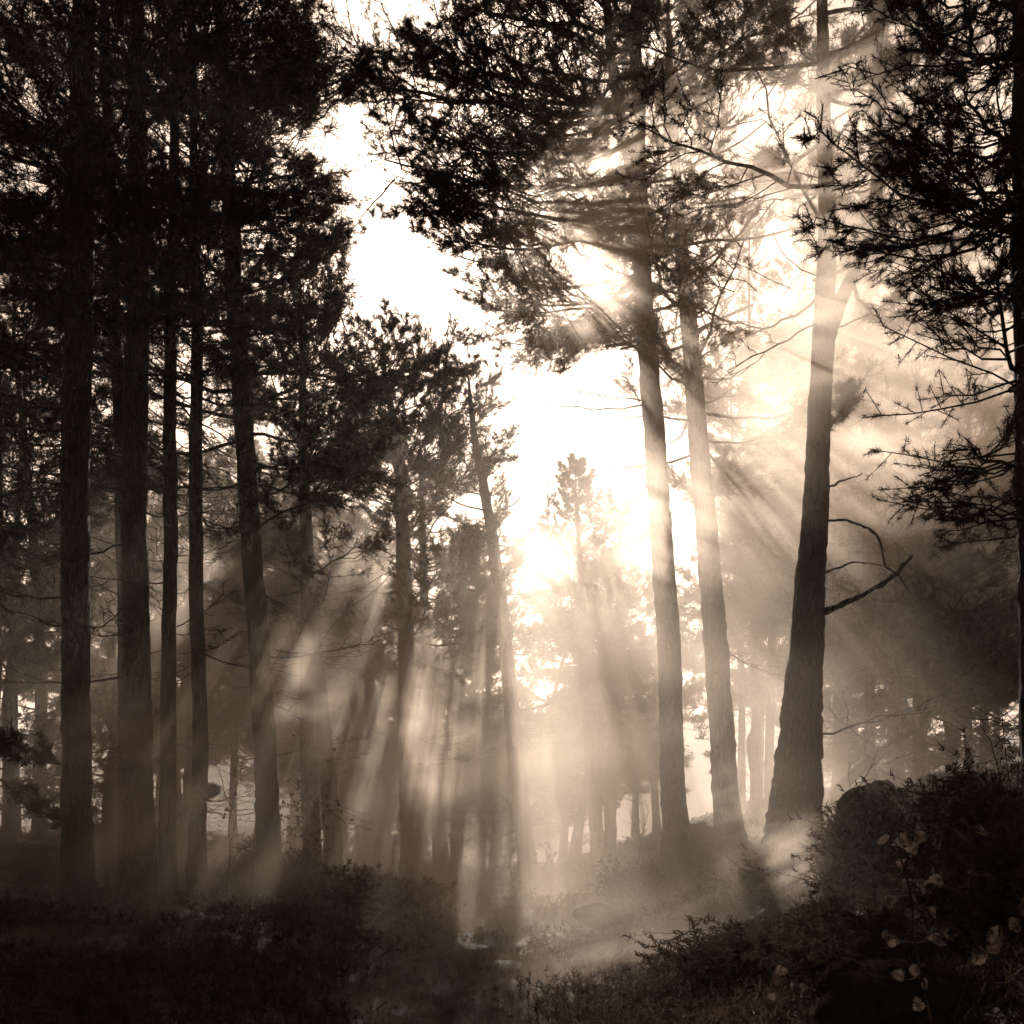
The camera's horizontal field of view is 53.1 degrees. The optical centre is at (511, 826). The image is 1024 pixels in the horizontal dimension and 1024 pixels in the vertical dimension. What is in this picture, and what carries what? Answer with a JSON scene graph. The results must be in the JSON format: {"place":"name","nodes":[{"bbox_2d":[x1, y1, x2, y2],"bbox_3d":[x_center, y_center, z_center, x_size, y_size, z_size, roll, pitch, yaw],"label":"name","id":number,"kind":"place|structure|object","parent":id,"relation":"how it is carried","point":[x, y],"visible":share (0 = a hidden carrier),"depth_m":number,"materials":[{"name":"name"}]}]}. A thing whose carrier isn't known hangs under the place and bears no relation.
{"place":"outdoors","nodes":[
{"label":"outdoors","id":0,"kind":"place"},
{"bbox_2d":[0,0,1018,773],"label":"sky","id":1,"kind":"structure","parent":0,"point":[388,263],"materials":[{"name":"white"}]},
{"bbox_2d":[0,715,1023,1023],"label":"ground","id":2,"kind":"structure","parent":0,"point":[698,795],"depth_m":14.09,"materials":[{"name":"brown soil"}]},
{"bbox_2d":[1,339,46,794],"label":"pine tree","id":3,"kind":"object","parent":2,"relation":"on","point":[6,488],"visible":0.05,"depth_m":24.42,"materials":[{"name":"black plant"}]},
{"bbox_2d":[0,584,116,847],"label":"pine tree","id":4,"kind":"object","parent":2,"relation":"on","point":[8,827],"visible":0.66,"depth_m":18.93,"materials":[{"name":"brown plant"}]},
{"bbox_2d":[0,306,117,833],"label":"pine tree","id":5,"kind":"object","parent":2,"relation":"on","point":[14,709],"visible":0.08,"depth_m":26.93,"materials":[{"name":"black plant"}]},
{"bbox_2d":[6,528,117,781],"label":"pine tree","id":6,"kind":"object","parent":2,"relation":"on","point":[31,698],"visible":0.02,"depth_m":39.70,"materials":[{"name":"brown plant"}]},
{"bbox_2d":[0,235,180,843],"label":"pine tree","id":7,"kind":"object","parent":2,"relation":"on","point":[41,692],"visible":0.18,"depth_m":21.39,"materials":[{"name":"black plant"}]},
{"bbox_2d":[0,88,188,778],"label":"pine tree","id":8,"kind":"object","parent":2,"relation":"on","point":[28,531],"visible":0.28,"depth_m":18.83,"materials":[{"name":"black plant"}]},
{"bbox_2d":[16,668,210,882],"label":"pine tree","id":9,"kind":"object","parent":2,"relation":"on","point":[107,827],"visible":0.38,"depth_m":19.57,"materials":[{"name":"brown plant"}]},
{"bbox_2d":[2,415,229,843],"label":"pine tree","id":10,"kind":"object","parent":2,"relation":"on","point":[109,642],"visible":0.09,"depth_m":23.45,"materials":[{"name":"brown plant"}]},
{"bbox_2d":[0,0,269,883],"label":"pine tree","id":11,"kind":"object","parent":2,"relation":"on","point":[118,397],"visible":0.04,"depth_m":16.88,"materials":[{"name":"black plant"}]},
{"bbox_2d":[90,516,233,823],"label":"pine tree","id":12,"kind":"object","parent":2,"relation":"on","point":[209,695],"visible":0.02,"depth_m":33.23,"materials":[{"name":"brown plant"}]},
{"bbox_2d":[0,0,331,911],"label":"pine tree","id":13,"kind":"object","parent":2,"relation":"on","point":[72,816],"visible":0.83,"depth_m":12.82,"materials":[{"name":"black plant"}]},
{"bbox_2d":[47,462,299,857],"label":"pine tree","id":14,"kind":"object","parent":2,"relation":"on","point":[219,729],"visible":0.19,"depth_m":25.42,"materials":[{"name":"brown plant"}]},
{"bbox_2d":[0,0,358,905],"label":"pine tree","id":15,"kind":"object","parent":2,"relation":"on","point":[168,808],"visible":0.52,"depth_m":13.85,"materials":[{"name":"black plant"}]},
{"bbox_2d":[91,159,297,871],"bbox_3d":[-6.977,-6.320,22.087,4.696,15.613,4.414,0,0,0],"label":"pine tree","id":16,"kind":"object","parent":2,"relation":"on","point":[187,776],"visible":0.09,"depth_m":21.90,"materials":[{"name":"black plant"}]},
{"bbox_2d":[0,0,389,908],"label":"pine tree","id":17,"kind":"object","parent":2,"relation":"on","point":[138,858],"visible":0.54,"depth_m":13.83,"materials":[{"name":"black plant"}]},
{"bbox_2d":[49,0,364,898],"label":"pine tree","id":18,"kind":"object","parent":2,"relation":"on","point":[203,790],"visible":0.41,"depth_m":14.85,"materials":[{"name":"black plant"}]},
{"bbox_2d":[200,751,270,894],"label":"bare sapling","id":19,"kind":"object","parent":2,"relation":"on","point":[230,840],"visible":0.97,"depth_m":14.50,"materials":[{"name":"brown plant"}]},
{"bbox_2d":[177,544,297,836],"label":"pine tree","id":20,"kind":"object","parent":2,"relation":"on","point":[234,780],"visible":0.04,"depth_m":35.89,"materials":[{"name":"brown plant"}]},
{"bbox_2d":[0,0,486,896],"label":"pine tree","id":21,"kind":"object","parent":2,"relation":"on","point":[338,458],"visible":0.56,"depth_m":15.71,"materials":[{"name":"black plant"}]},
{"bbox_2d":[214,835,293,891],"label":"bush","id":22,"kind":"object","parent":2,"relation":"on","point":[244,871],"visible":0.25,"depth_m":16.35,"materials":[{"name":"black plant"}]},
{"bbox_2d":[151,433,397,850],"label":"pine tree","id":23,"kind":"object","parent":2,"relation":"on","point":[286,767],"visible":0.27,"depth_m":23.75,"materials":[{"name":"brown plant"}]},
{"bbox_2d":[148,290,420,865],"bbox_3d":[-4.265,-4.581,20.848,4.731,12.708,5.049,0,0,33],"label":"pine tree","id":24,"kind":"object","parent":2,"relation":"on","point":[331,836],"visible":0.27,"depth_m":20.84,"materials":[{"name":"brown plant"}]},
{"bbox_2d":[149,253,439,870],"bbox_3d":[-3.999,-4.864,19.848,6.080,13.083,5.744,0,0,-27],"label":"pine tree","id":25,"kind":"object","parent":2,"relation":"on","point":[308,670],"visible":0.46,"depth_m":19.86,"materials":[{"name":"black plant"}]},
{"bbox_2d":[276,846,322,891],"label":"bush","id":26,"kind":"object","parent":2,"relation":"on","point":[292,867],"visible":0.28,"depth_m":16.05,"materials":[{"name":"black plant"}]},
{"bbox_2d":[206,493,397,857],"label":"pine tree","id":27,"kind":"object","parent":2,"relation":"on","point":[292,812],"visible":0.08,"depth_m":29.88,"materials":[{"name":"brown plant"}]},
{"bbox_2d":[279,717,353,870],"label":"birch sapling","id":28,"kind":"object","parent":2,"relation":"on","point":[314,808],"visible":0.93,"depth_m":17.49,"materials":[{"name":"plant"}]},
{"bbox_2d":[207,471,444,858],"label":"pine tree","id":29,"kind":"object","parent":2,"relation":"on","point":[336,705],"visible":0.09,"depth_m":26.21,"materials":[{"name":"brown plant"}]},
{"bbox_2d":[260,856,398,909],"bbox_3d":[-2.622,0.824,14.969,2.061,0.779,2.287,0,0,0],"label":"bush","id":30,"kind":"object","parent":2,"relation":"on","point":[356,885],"visible":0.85,"depth_m":14.69,"materials":[{"name":"black plant"}]},
{"bbox_2d":[230,590,443,855],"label":"pine tree","id":31,"kind":"object","parent":2,"relation":"on","point":[388,687],"visible":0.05,"depth_m":33.41,"materials":[{"name":"brown plant"}]},
{"bbox_2d":[285,711,428,865],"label":"pine tree","id":32,"kind":"object","parent":2,"relation":"on","point":[356,839],"visible":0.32,"depth_m":25.86,"materials":[{"name":"brown plant"}]},
{"bbox_2d":[257,401,460,869],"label":"pine tree","id":33,"kind":"object","parent":2,"relation":"on","point":[374,846],"visible":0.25,"depth_m":23.86,"materials":[{"name":"brown plant"}]},
{"bbox_2d":[235,297,520,883],"bbox_3d":[-2.429,-4.817,22.178,5.372,12.983,6.115,0,0,26],"label":"pine tree","id":34,"kind":"object","parent":2,"relation":"on","point":[412,859],"visible":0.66,"depth_m":21.69,"materials":[{"name":"brown plant"}]},
{"bbox_2d":[338,731,449,860],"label":"pine tree","id":35,"kind":"object","parent":2,"relation":"on","point":[387,820],"visible":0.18,"depth_m":29.73,"materials":[{"name":"brown plant"}]},
{"bbox_2d":[366,865,457,907],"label":"bush","id":36,"kind":"object","parent":2,"relation":"on","point":[399,887],"visible":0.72,"depth_m":15.79,"materials":[{"name":"black plant"}]},
{"bbox_2d":[342,406,526,879],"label":"pine tree","id":37,"kind":"object","parent":2,"relation":"on","point":[440,853],"visible":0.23,"depth_m":24.85,"materials":[{"name":"brown plant"}]},
{"bbox_2d":[374,617,506,856],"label":"pine tree","id":38,"kind":"object","parent":2,"relation":"on","point":[436,642],"visible":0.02,"depth_m":37.62,"materials":[{"name":"brown plant"}]},
{"bbox_2d":[346,523,553,869],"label":"pine tree","id":39,"kind":"object","parent":2,"relation":"on","point":[490,669],"visible":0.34,"depth_m":28.48,"materials":[{"name":"brown plant"}]},
{"bbox_2d":[392,651,546,864],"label":"pine tree","id":40,"kind":"object","parent":2,"relation":"on","point":[425,772],"visible":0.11,"depth_m":32.48,"materials":[{"name":"brown plant"}]},
{"bbox_2d":[428,853,525,896],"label":"bush","id":41,"kind":"object","parent":2,"relation":"on","point":[467,878],"visible":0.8,"depth_m":23.69,"materials":[{"name":"brown plant"}]},
{"bbox_2d":[421,697,549,880],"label":"pine tree","id":42,"kind":"object","parent":2,"relation":"on","point":[468,828],"visible":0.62,"depth_m":28.54,"materials":[{"name":"brown plant"}]},
{"bbox_2d":[396,351,609,894],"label":"pine tree","id":43,"kind":"object","parent":2,"relation":"on","point":[525,844],"visible":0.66,"depth_m":25.83,"materials":[{"name":"beige plant"}]},
{"bbox_2d":[416,583,597,875],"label":"pine tree","id":44,"kind":"object","parent":2,"relation":"on","point":[547,774],"visible":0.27,"depth_m":32.61,"materials":[{"name":"brown plant"}]},
{"bbox_2d":[446,693,576,868],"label":"pine tree","id":45,"kind":"object","parent":2,"relation":"on","point":[544,829],"visible":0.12,"depth_m":39.64,"materials":[{"name":"brown plant"}]},
{"bbox_2d":[0,759,1023,1023],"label":"undergrowth","id":46,"kind":"object","parent":2,"relation":"on","point":[42,993],"visible":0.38,"depth_m":8.58,"materials":[{"name":"brown plant"}]},
{"bbox_2d":[834,780,914,832],"bbox_3d":[4.252,-0.197,12.072,0.844,0.699,1.128,0,0,0],"label":"rock","id":47,"kind":"object","parent":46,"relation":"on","point":[876,788],"visible":0.3,"depth_m":11.68,"materials":[{"name":"black stone"}]},
{"bbox_2d":[469,887,560,910],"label":"bush","id":48,"kind":"object","parent":2,"relation":"on","point":[516,900],"visible":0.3,"depth_m":20.74,"materials":[{"name":"brown plant"}]},
{"bbox_2d":[236,0,867,887],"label":"pine tree","id":49,"kind":"object","parent":2,"relation":"on","point":[540,138],"visible":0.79,"depth_m":15.79,"materials":[{"name":"brown plant"}]},
{"bbox_2d":[514,710,589,866],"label":"pine tree","id":50,"kind":"object","parent":2,"relation":"on","point":[548,850],"visible":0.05,"depth_m":43.87,"materials":[{"name":"brown plant"}]},
{"bbox_2d":[492,845,623,894],"bbox_3d":[1.346,1.060,26.007,3.806,1.334,3.602,0,0,17],"label":"bush","id":51,"kind":"object","parent":2,"relation":"on","point":[570,874],"visible":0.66,"depth_m":25.70,"materials":[{"name":"brown plant"}]},
{"bbox_2d":[464,577,659,862],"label":"pine tree","id":52,"kind":"object","parent":2,"relation":"on","point":[564,804],"visible":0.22,"depth_m":35.52,"materials":[{"name":"beige plant"}]},
{"bbox_2d":[512,452,658,862],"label":"pine tree","id":53,"kind":"object","parent":2,"relation":"on","point":[596,829],"visible":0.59,"depth_m":29.62,"materials":[{"name":"beige plant"}]},
{"bbox_2d":[520,593,659,825],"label":"pine tree","id":54,"kind":"object","parent":2,"relation":"on","point":[640,790],"visible":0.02,"depth_m":40.56,"materials":[{"name":"brown plant"}]},
{"bbox_2d":[534,683,655,867],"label":"pine tree","id":55,"kind":"object","parent":2,"relation":"on","point":[576,838],"visible":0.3,"depth_m":31.86,"materials":[{"name":"brown plant"}]},
{"bbox_2d":[572,902,623,929],"bbox_3d":[1.161,1.220,14.028,0.663,0.374,0.631,0,0,-22],"label":"rock","id":56,"kind":"object","parent":2,"relation":"on","point":[597,916],"visible":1,"depth_m":13.80,"materials":[{"name":"beige stone"}]},
{"bbox_2d":[522,540,684,808],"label":"pine tree","id":57,"kind":"object","parent":2,"relation":"on","point":[628,558],"visible":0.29,"depth_m":29.86,"materials":[{"name":"brown plant"}]},
{"bbox_2d":[540,487,686,859],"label":"pine tree","id":58,"kind":"object","parent":2,"relation":"on","point":[617,705],"visible":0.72,"depth_m":29.07,"materials":[{"name":"brown plant"}]},
{"bbox_2d":[577,853,699,900],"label":"bush","id":59,"kind":"object","parent":2,"relation":"on","point":[618,883],"visible":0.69,"depth_m":16.11,"materials":[{"name":"brown plant"}]},
{"bbox_2d":[569,669,709,837],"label":"pine tree","id":60,"kind":"object","parent":2,"relation":"on","point":[639,776],"visible":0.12,"depth_m":37.82,"materials":[{"name":"brown plant"}]},
{"bbox_2d":[591,582,743,834],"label":"pine tree","id":61,"kind":"object","parent":2,"relation":"on","point":[691,691],"visible":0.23,"depth_m":36.44,"materials":[{"name":"brown plant"}]},
{"bbox_2d":[634,878,765,944],"bbox_3d":[2.365,1.015,12.024,2.004,0.780,1.793,0,0,0],"label":"bush","id":62,"kind":"object","parent":2,"relation":"on","point":[711,906],"visible":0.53,"depth_m":11.82,"materials":[{"name":"brown plant"}]},
{"bbox_2d":[689,821,713,866],"bbox_3d":[3.557,0.591,18.968,1.175,1.388,1.408,0,0,0],"label":"rock","id":63,"kind":"object","parent":2,"relation":"on","point":[701,837],"visible":0.24,"depth_m":18.59,"materials":[{"name":"grey stone"}]},
{"bbox_2d":[622,912,820,994],"bbox_3d":[1.838,0.985,8.010,2.008,0.640,1.528,0,0,12],"label":"bush","id":64,"kind":"object","parent":2,"relation":"on","point":[703,956],"visible":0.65,"depth_m":7.85,"materials":[{"name":"black plant"}]},
{"bbox_2d":[516,0,955,871],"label":"pine tree","id":65,"kind":"object","parent":2,"relation":"on","point":[730,834],"visible":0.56,"depth_m":16.58,"materials":[{"name":"brown plant"}]},
{"bbox_2d":[631,207,840,810],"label":"pine tree","id":66,"kind":"object","parent":2,"relation":"on","point":[711,391],"visible":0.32,"depth_m":28.84,"materials":[{"name":"brown plant"}]},
{"bbox_2d":[648,526,829,791],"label":"pine tree","id":67,"kind":"object","parent":2,"relation":"on","point":[690,662],"visible":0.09,"depth_m":35.51,"materials":[{"name":"brown plant"}]},
{"bbox_2d":[667,330,830,804],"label":"pine tree","id":68,"kind":"object","parent":2,"relation":"on","point":[688,577],"visible":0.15,"depth_m":37.85,"materials":[{"name":"brown plant"}]},
{"bbox_2d":[692,841,819,908],"bbox_3d":[3.184,0.552,11.461,2.006,0.777,1.785,0,0,-22],"label":"bush","id":69,"kind":"object","parent":2,"relation":"on","point":[770,888],"visible":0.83,"depth_m":11.28,"materials":[{"name":"brown plant"}]},
{"bbox_2d":[730,684,781,809],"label":"pine tree","id":70,"kind":"object","parent":2,"relation":"on","point":[740,700],"visible":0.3,"depth_m":30.96,"materials":[{"name":"brown plant"}]},
{"bbox_2d":[676,414,892,816],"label":"pine tree","id":71,"kind":"object","parent":2,"relation":"on","point":[768,761],"visible":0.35,"depth_m":26.89,"materials":[{"name":"brown plant"}]},
{"bbox_2d":[735,641,833,780],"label":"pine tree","id":72,"kind":"object","parent":2,"relation":"on","point":[775,747],"visible":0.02,"depth_m":51.77,"materials":[{"name":"brown plant"}]},
{"bbox_2d":[767,964,809,1023],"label":"oak sapling","id":73,"kind":"object","parent":2,"relation":"on","point":[780,970],"visible":1,"depth_m":4.64,"materials":[{"name":"plant"}]},
{"bbox_2d":[713,229,865,800],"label":"pine tree","id":74,"kind":"object","parent":2,"relation":"on","point":[760,409],"visible":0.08,"depth_m":33.10,"materials":[{"name":"brown plant"}]},
{"bbox_2d":[592,0,1010,874],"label":"pine tree","id":75,"kind":"object","parent":2,"relation":"on","point":[798,776],"visible":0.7,"depth_m":12.93,"materials":[{"name":"brown plant"}]},
{"bbox_2d":[722,488,888,751],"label":"pine tree","id":76,"kind":"object","parent":2,"relation":"on","point":[761,635],"visible":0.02,"depth_m":32.70,"materials":[{"name":"brown plant"}]},
{"bbox_2d":[692,385,943,791],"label":"pine tree","id":77,"kind":"object","parent":2,"relation":"on","point":[776,660],"visible":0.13,"depth_m":27.70,"materials":[{"name":"brown plant"}]},
{"bbox_2d":[756,799,926,899],"bbox_3d":[3.670,0.241,10.395,1.788,1.066,1.841,0,0,41],"label":"bush","id":78,"kind":"object","parent":2,"relation":"on","point":[822,874],"visible":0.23,"depth_m":10.22,"materials":[{"name":"black plant"}]},
{"bbox_2d":[778,647,912,784],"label":"pine tree","id":79,"kind":"object","parent":2,"relation":"on","point":[848,734],"visible":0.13,"depth_m":28.85,"materials":[{"name":"brown plant"}]},
{"bbox_2d":[733,130,958,789],"bbox_3d":[8.949,-9.470,27.057,6.361,17.747,5.340,0,0,0],"label":"pine tree","id":80,"kind":"object","parent":2,"relation":"on","point":[773,274],"visible":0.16,"depth_m":26.84,"materials":[{"name":"brown plant"}]},
{"bbox_2d":[720,279,1004,801],"bbox_3d":[7.566,-6.032,22.454,5.768,11.645,6.361,0,0,17],"label":"pine tree","id":81,"kind":"object","parent":2,"relation":"on","point":[870,637],"visible":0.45,"depth_m":21.76,"materials":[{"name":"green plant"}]},
{"bbox_2d":[740,878,986,1003],"bbox_3d":[2.376,0.752,7.032,1.641,0.792,1.931,0,0,0],"label":"bush","id":82,"kind":"object","parent":2,"relation":"on","point":[856,939],"visible":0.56,"depth_m":6.70,"materials":[{"name":"black plant"}]},
{"bbox_2d":[745,107,1013,785],"bbox_3d":[9.150,-9.053,24.595,6.516,16.715,6.665,0,0,0],"label":"pine tree","id":83,"kind":"object","parent":2,"relation":"on","point":[903,371],"visible":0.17,"depth_m":24.87,"materials":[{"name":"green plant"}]},
{"bbox_2d":[813,958,960,1023],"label":"rock","id":84,"kind":"object","parent":2,"relation":"on","point":[872,991],"visible":0.97,"depth_m":5.11,"materials":[{"name":"black stone"}]},
{"bbox_2d":[789,763,985,887],"bbox_3d":[3.706,-0.007,10.180,2.016,1.303,1.974,0,0,0],"label":"bush","id":85,"kind":"object","parent":2,"relation":"on","point":[872,849],"visible":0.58,"depth_m":9.88,"materials":[{"name":"black plant"}]},
{"bbox_2d":[788,484,1005,771],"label":"pine tree","id":86,"kind":"object","parent":2,"relation":"on","point":[928,726],"visible":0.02,"depth_m":30.47,"materials":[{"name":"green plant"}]},
{"bbox_2d":[782,539,1019,832],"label":"leaning tree","id":87,"kind":"object","parent":2,"relation":"on","point":[863,766],"visible":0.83,"depth_m":17.92,"materials":[{"name":"black plant"}]},
{"bbox_2d":[788,220,1018,791],"bbox_3d":[7.799,-5.968,19.783,5.729,11.644,4.944,0,0,38],"label":"pine tree","id":88,"kind":"object","parent":2,"relation":"on","point":[919,757],"visible":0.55,"depth_m":19.68,"materials":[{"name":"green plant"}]},
{"bbox_2d":[786,0,1023,797],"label":"pine tree","id":89,"kind":"object","parent":2,"relation":"on","point":[941,194],"visible":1,"depth_m":7.37,"materials":[{"name":"black plant"}]},
{"bbox_2d":[877,830,943,1023],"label":"oak sapling","id":90,"kind":"object","parent":2,"relation":"on","point":[931,883],"visible":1,"depth_m":4.40,"materials":[{"name":"plant"}]},
{"bbox_2d":[818,725,1023,877],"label":"bush","id":91,"kind":"object","parent":2,"relation":"on","point":[958,813],"visible":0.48,"depth_m":8.75,"materials":[{"name":"black plant"}]},
{"bbox_2d":[837,305,1019,783],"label":"pine tree","id":92,"kind":"object","parent":2,"relation":"on","point":[1014,689],"visible":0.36,"depth_m":21.95,"materials":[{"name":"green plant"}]},
{"bbox_2d":[838,532,1018,773],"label":"pine tree","id":93,"kind":"object","parent":2,"relation":"on","point":[938,675],"visible":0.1,"depth_m":25.92,"materials":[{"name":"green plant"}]},
{"bbox_2d":[875,479,1018,768],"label":"pine tree","id":94,"kind":"object","parent":2,"relation":"on","point":[1010,584],"visible":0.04,"depth_m":29.96,"materials":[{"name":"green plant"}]},
{"bbox_2d":[872,783,1023,966],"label":"bush","id":95,"kind":"object","parent":2,"relation":"on","point":[994,888],"visible":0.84,"depth_m":6.36,"materials":[{"name":"black plant"}]},
{"bbox_2d":[881,501,1020,768],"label":"pine tree","id":96,"kind":"object","parent":2,"relation":"on","point":[1013,747],"visible":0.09,"depth_m":28.42,"materials":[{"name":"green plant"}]},
{"bbox_2d":[904,771,1007,824],"bbox_3d":[5.293,-0.344,12.557,1.471,0.671,1.342,0,0,0],"label":"rock","id":97,"kind":"object","parent":2,"relation":"on","point":[926,783],"visible":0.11,"depth_m":12.13,"materials":[{"name":"black stone"}]},
{"bbox_2d":[932,415,1021,764],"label":"pine tree","id":98,"kind":"object","parent":2,"relation":"on","point":[1008,591],"visible":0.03,"depth_m":29.64,"materials":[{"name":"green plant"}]},
{"bbox_2d":[952,702,1022,807],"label":"bare shrub","id":99,"kind":"object","parent":2,"relation":"on","point":[1002,720],"visible":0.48,"depth_m":9.50,"materials":[{"name":"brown wood"}]},
{"bbox_2d":[954,896,1023,1023],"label":"oak sapling","id":100,"kind":"object","parent":2,"relation":"on","point":[979,958],"visible":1,"depth_m":3.80,"materials":[{"name":"plant"}]},
{"bbox_2d":[965,459,1017,606],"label":"pine tree","id":101,"kind":"object","parent":2,"relation":"on","point":[991,550],"visible":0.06,"depth_m":26.16,"materials":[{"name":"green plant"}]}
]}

